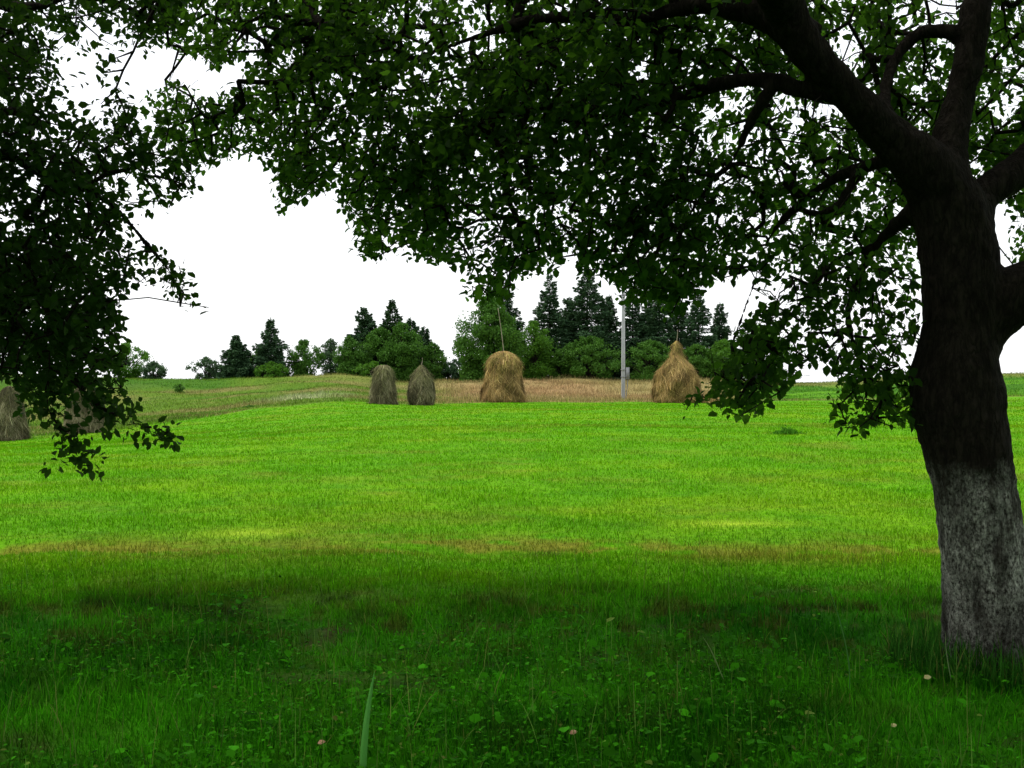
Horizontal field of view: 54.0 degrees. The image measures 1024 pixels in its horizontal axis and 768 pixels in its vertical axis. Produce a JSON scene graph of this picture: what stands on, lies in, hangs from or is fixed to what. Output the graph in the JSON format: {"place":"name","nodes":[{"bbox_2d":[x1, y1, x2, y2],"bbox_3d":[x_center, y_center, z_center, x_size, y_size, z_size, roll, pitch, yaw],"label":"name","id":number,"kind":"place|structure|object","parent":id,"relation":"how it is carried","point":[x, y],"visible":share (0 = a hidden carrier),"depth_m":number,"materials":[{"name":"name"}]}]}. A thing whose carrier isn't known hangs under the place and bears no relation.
{"place":"outdoors","nodes":[
{"label":"outdoors","id":0,"kind":"place"},
{"bbox_2d":[0,373,1023,767],"bbox_3d":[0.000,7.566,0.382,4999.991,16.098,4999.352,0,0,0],"label":"meadow ground","id":1,"kind":"structure","parent":0,"point":[334,481],"depth_m":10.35,"materials":[{"name":"green plant"}]},
{"bbox_2d":[0,386,33,440],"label":"haystack","id":2,"kind":"object","parent":1,"relation":"on","point":[14,428],"visible":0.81,"depth_m":44.50,"materials":[{"name":"brown plant"}]},
{"bbox_2d":[57,388,107,433],"bbox_3d":[-19.990,1.353,46.971,2.427,2.545,2.509,0,0,0],"label":"haystack","id":3,"kind":"object","parent":1,"relation":"on","point":[93,426],"visible":0.29,"depth_m":46.36,"materials":[{"name":"brown plant"}]},
{"bbox_2d":[0,0,209,481],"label":"orchard tree","id":4,"kind":"object","parent":1,"relation":"on","point":[31,272],"visible":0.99,"depth_m":6.40,"materials":[{"name":"green plant"}]},
{"bbox_2d":[107,342,153,377],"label":"broadleaf tree","id":5,"kind":"object","parent":1,"relation":"on","point":[126,369],"visible":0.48,"depth_m":103.69,"materials":[{"name":"green plant"}]},
{"bbox_2d":[138,360,167,378],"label":"bush","id":6,"kind":"object","parent":1,"relation":"on","point":[160,373],"visible":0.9,"depth_m":102.69,"materials":[{"name":"green plant"}]},
{"bbox_2d":[172,384,185,392],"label":"bush","id":7,"kind":"object","parent":1,"relation":"on","point":[178,388],"visible":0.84,"depth_m":83.80,"materials":[{"name":"green plant"}]},
{"bbox_2d":[185,356,221,379],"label":"broadleaf tree","id":8,"kind":"object","parent":1,"relation":"on","point":[210,370],"visible":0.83,"depth_m":103.64,"materials":[{"name":"green plant"}]},
{"bbox_2d":[215,335,257,378],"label":"spruce tree","id":9,"kind":"object","parent":1,"relation":"on","point":[236,355],"visible":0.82,"depth_m":102.26,"materials":[{"name":"green plant"}]},
{"bbox_2d":[250,349,272,366],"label":"broadleaf tree","id":10,"kind":"object","parent":1,"relation":"on","point":[255,354],"visible":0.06,"depth_m":105.33,"materials":[{"name":"green plant"}]},
{"bbox_2d":[249,317,292,377],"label":"spruce tree","id":11,"kind":"object","parent":1,"relation":"on","point":[273,345],"visible":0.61,"depth_m":103.18,"materials":[{"name":"green plant"}]},
{"bbox_2d":[254,361,289,377],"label":"bush","id":12,"kind":"object","parent":1,"relation":"on","point":[273,368],"visible":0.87,"depth_m":100.85,"materials":[{"name":"green plant"}]},
{"bbox_2d":[286,339,327,376],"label":"broadleaf tree","id":13,"kind":"object","parent":1,"relation":"on","point":[299,367],"visible":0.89,"depth_m":103.60,"materials":[{"name":"green plant"}]},
{"bbox_2d":[318,338,339,374],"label":"broadleaf tree","id":14,"kind":"object","parent":1,"relation":"on","point":[330,346],"visible":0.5,"depth_m":107.52,"materials":[{"name":"green plant"}]},
{"bbox_2d":[330,335,366,374],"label":"broadleaf tree","id":15,"kind":"object","parent":1,"relation":"on","point":[347,346],"visible":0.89,"depth_m":101.52,"materials":[{"name":"green plant"}]},
{"bbox_2d":[331,349,367,375],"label":"broadleaf tree","id":16,"kind":"object","parent":1,"relation":"on","point":[361,361],"visible":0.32,"depth_m":101.96,"materials":[{"name":"green plant"}]},
{"bbox_2d":[327,307,382,373],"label":"spruce tree","id":17,"kind":"object","parent":1,"relation":"on","point":[366,324],"visible":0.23,"depth_m":105.51,"materials":[{"name":"green plant"}]},
{"bbox_2d":[360,671,374,767],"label":"broad grass blade","id":18,"kind":"object","parent":1,"relation":"on","point":[364,748],"visible":0.97,"depth_m":3.96,"materials":[{"name":"green plant"}]},
{"bbox_2d":[351,361,384,376],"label":"bush","id":19,"kind":"object","parent":1,"relation":"on","point":[367,368],"visible":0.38,"depth_m":99.59,"materials":[{"name":"green plant"}]},
{"bbox_2d":[358,326,400,372],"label":"broadleaf tree","id":20,"kind":"object","parent":1,"relation":"on","point":[373,337],"visible":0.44,"depth_m":103.22,"materials":[{"name":"green plant"}]},
{"bbox_2d":[366,365,399,404],"bbox_3d":[-7.737,0.223,59.989,2.333,2.724,2.262,0,0,0],"label":"haystack","id":21,"kind":"object","parent":1,"relation":"on","point":[383,388],"visible":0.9,"depth_m":59.37,"materials":[{"name":"brown plant"}]},
{"bbox_2d":[379,298,414,369],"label":"spruce tree","id":22,"kind":"object","parent":1,"relation":"on","point":[387,324],"visible":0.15,"depth_m":105.40,"materials":[{"name":"green plant"}]},
{"bbox_2d":[376,322,426,382],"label":"broadleaf tree","id":23,"kind":"object","parent":1,"relation":"on","point":[407,344],"visible":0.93,"depth_m":102.09,"materials":[{"name":"green plant"}]},
{"bbox_2d":[406,317,429,365],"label":"spruce tree","id":24,"kind":"object","parent":1,"relation":"on","point":[411,323],"visible":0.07,"depth_m":106.64,"materials":[{"name":"green plant"}]},
{"bbox_2d":[405,358,437,405],"bbox_3d":[-5.552,0.022,60.964,2.240,3.235,2.168,0,0,0],"label":"haystack","id":25,"kind":"object","parent":1,"relation":"on","point":[421,390],"visible":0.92,"depth_m":60.42,"materials":[{"name":"brown plant"}]},
{"bbox_2d":[415,341,450,379],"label":"broadleaf tree","id":26,"kind":"object","parent":1,"relation":"on","point":[429,362],"visible":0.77,"depth_m":103.53,"materials":[{"name":"green plant"}]},
{"bbox_2d":[420,327,450,374],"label":"spruce tree","id":27,"kind":"object","parent":1,"relation":"on","point":[426,337],"visible":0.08,"depth_m":107.58,"materials":[{"name":"green plant"}]},
{"bbox_2d":[433,364,459,380],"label":"bush","id":28,"kind":"object","parent":1,"relation":"on","point":[453,376],"visible":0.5,"depth_m":104.55,"materials":[{"name":"green plant"}]},
{"bbox_2d":[446,358,466,380],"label":"bush","id":29,"kind":"object","parent":1,"relation":"on","point":[455,364],"visible":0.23,"depth_m":106.05,"materials":[{"name":"green plant"}]},
{"bbox_2d":[452,296,527,381],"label":"broadleaf tree","id":30,"kind":"object","parent":1,"relation":"on","point":[485,331],"visible":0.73,"depth_m":96.94,"materials":[{"name":"green plant"}]},
{"bbox_2d":[478,310,527,402],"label":"haystack","id":31,"kind":"object","parent":1,"relation":"on","point":[503,378],"visible":0.94,"depth_m":65.89,"materials":[{"name":"beige plant"}]},
{"bbox_2d":[493,285,525,357],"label":"spruce tree","id":32,"kind":"object","parent":1,"relation":"on","point":[509,308],"visible":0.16,"depth_m":104.94,"materials":[{"name":"green plant"}]},
{"bbox_2d":[0,371,1023,436],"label":"rough hay grass","id":33,"kind":"structure","parent":1,"relation":"on","point":[533,390],"depth_m":75.48,"materials":[{"name":"plant"}]},
{"bbox_2d":[0,571,1023,767],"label":"clover ground cover","id":34,"kind":"object","parent":1,"relation":"on","point":[607,750],"visible":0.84,"depth_m":4.86,"materials":[{"name":"green plant"}]},
{"bbox_2d":[513,348,538,375],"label":"broadleaf tree","id":35,"kind":"object","parent":1,"relation":"on","point":[528,361],"visible":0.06,"depth_m":101.83,"materials":[{"name":"green plant"}]},
{"bbox_2d":[515,319,559,379],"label":"broadleaf tree","id":36,"kind":"object","parent":1,"relation":"on","point":[538,344],"visible":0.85,"depth_m":100.44,"materials":[{"name":"green plant"}]},
{"bbox_2d":[527,273,572,377],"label":"spruce tree","id":37,"kind":"object","parent":1,"relation":"on","point":[552,317],"visible":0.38,"depth_m":104.40,"materials":[{"name":"green plant"}]},
{"bbox_2d":[541,347,579,378],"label":"bush","id":38,"kind":"object","parent":1,"relation":"on","point":[559,372],"visible":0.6,"depth_m":101.42,"materials":[{"name":"green plant"}]},
{"bbox_2d":[553,296,595,373],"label":"spruce tree","id":39,"kind":"object","parent":1,"relation":"on","point":[567,317],"visible":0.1,"depth_m":107.11,"materials":[{"name":"green plant"}]},
{"bbox_2d":[130,0,1023,674],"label":"orchard tree","id":40,"kind":"object","parent":1,"relation":"on","point":[970,302],"visible":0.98,"depth_m":5.76,"materials":[{"name":"green plant"}]},
{"bbox_2d":[551,267,625,380],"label":"spruce tree","id":41,"kind":"object","parent":1,"relation":"on","point":[584,316],"visible":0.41,"depth_m":105.43,"materials":[{"name":"green plant"}]},
{"bbox_2d":[555,335,626,379],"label":"bush","id":42,"kind":"object","parent":1,"relation":"on","point":[588,353],"visible":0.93,"depth_m":100.14,"materials":[{"name":"green plant"}]},
{"bbox_2d":[593,296,620,376],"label":"spruce tree","id":43,"kind":"object","parent":1,"relation":"on","point":[612,328],"visible":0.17,"depth_m":107.42,"materials":[{"name":"green plant"}]},
{"bbox_2d":[621,268,629,398],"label":"utility pole","id":44,"kind":"object","parent":1,"relation":"on","point":[625,373],"visible":0.86,"depth_m":70.88,"materials":[{"name":"concrete"}]},
{"bbox_2d":[607,289,654,378],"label":"spruce tree","id":45,"kind":"object","parent":1,"relation":"on","point":[634,340],"visible":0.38,"depth_m":106.15,"materials":[{"name":"green plant"}]},
{"bbox_2d":[619,339,670,381],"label":"bush","id":46,"kind":"object","parent":1,"relation":"on","point":[640,358],"visible":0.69,"depth_m":100.24,"materials":[{"name":"green plant"}]},
{"bbox_2d":[633,299,656,378],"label":"spruce tree","id":47,"kind":"object","parent":1,"relation":"on","point":[644,310],"visible":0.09,"depth_m":107.51,"materials":[{"name":"green plant"}]},
{"bbox_2d":[620,301,683,377],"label":"spruce tree","id":48,"kind":"object","parent":1,"relation":"on","point":[661,328],"visible":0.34,"depth_m":105.30,"materials":[{"name":"green plant"}]},
{"bbox_2d":[648,329,703,402],"bbox_3d":[10.878,-1.038,65.955,3.745,5.084,3.915,0,0,0],"label":"haystack","id":49,"kind":"object","parent":1,"relation":"on","point":[676,378],"visible":0.92,"depth_m":64.95,"materials":[{"name":"beige plant"}]},
{"bbox_2d":[670,303,695,348],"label":"spruce tree","id":50,"kind":"object","parent":1,"relation":"on","point":[679,327],"visible":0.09,"depth_m":107.59,"materials":[{"name":"green plant"}]},
{"bbox_2d":[680,288,726,376],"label":"spruce tree","id":51,"kind":"object","parent":1,"relation":"on","point":[696,319],"visible":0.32,"depth_m":104.66,"materials":[{"name":"green plant"}]},
{"bbox_2d":[683,343,724,379],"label":"bush","id":52,"kind":"object","parent":1,"relation":"on","point":[698,362],"visible":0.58,"depth_m":100.94,"materials":[{"name":"green plant"}]},
{"bbox_2d":[702,393,717,402],"bbox_3d":[12.782,1.088,65.192,1.633,1.073,1.584,0,1,-42],"label":"haystack","id":53,"kind":"object","parent":1,"relation":"on","point":[711,400],"visible":0.19,"depth_m":64.69,"materials":[{"name":"brown plant"}]},
{"bbox_2d":[704,639,723,678],"bbox_3d":[1.002,1.363,5.011,0.110,0.219,0.002,0,0,0],"label":"grass stalk","id":54,"kind":"object","parent":1,"relation":"on","point":[715,660],"depth_m":5.01,"materials":[{"name":"green plant"}]},
{"bbox_2d":[702,339,731,378],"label":"broadleaf tree","id":55,"kind":"object","parent":1,"relation":"on","point":[720,349],"visible":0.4,"depth_m":101.31,"materials":[{"name":"green plant"}]},
{"bbox_2d":[710,302,732,354],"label":"spruce tree","id":56,"kind":"object","parent":1,"relation":"on","point":[723,332],"visible":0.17,"depth_m":106.67,"materials":[{"name":"green plant"}]},
{"bbox_2d":[725,324,792,380],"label":"broadleaf tree","id":57,"kind":"object","parent":1,"relation":"on","point":[769,335],"visible":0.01,"depth_m":100.22,"materials":[{"name":"green plant"}]},
{"bbox_2d":[766,424,805,434],"bbox_3d":[7.257,1.205,26.563,0.985,0.264,0.800,0,1,25],"label":"weed tuft","id":58,"kind":"object","parent":1,"relation":"on","point":[785,430],"visible":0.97,"depth_m":26.53,"materials":[{"name":"green plant"}]},
{"bbox_2d":[827,584,849,688],"bbox_3d":[1.602,1.269,4.933,0.113,0.583,0.006,0,1,27],"label":"grass stalk","id":59,"kind":"object","parent":1,"relation":"on","point":[845,643],"depth_m":4.92,"materials":[{"name":"green plant"}]},
{"bbox_2d":[945,631,950,678],"bbox_3d":[2.132,1.326,4.911,0.030,0.234,0.002,0,0,0],"label":"grass stalk","id":60,"kind":"object","parent":1,"relation":"on","point":[946,655],"depth_m":4.91,"materials":[{"name":"green plant"}]},
{"bbox_2d":[874,608,1023,692],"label":"grass","id":61,"kind":"structure","parent":1,"relation":"on","point":[927,641],"depth_m":5.30,"materials":[{"name":"green plant"}]},
{"bbox_2d":[0,422,1023,620],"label":"meadow grass","id":62,"kind":"structure","parent":0,"point":[847,474],"depth_m":12.19,"materials":[{"name":"green plant"}]},
{"bbox_2d":[0,398,1023,447],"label":"distant meadow grass","id":63,"kind":"structure","parent":0,"point":[424,410],"depth_m":40.19,"materials":[{"name":"green plant"}]},
{"bbox_2d":[0,532,1023,767],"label":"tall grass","id":64,"kind":"structure","parent":0,"point":[488,667],"depth_m":4.98,"materials":[{"name":"green plant"}]},
{"bbox_2d":[0,0,1023,382],"label":"sky","id":65,"kind":"structure","parent":0,"point":[251,264],"materials":[{"name":"white"}]}
]}

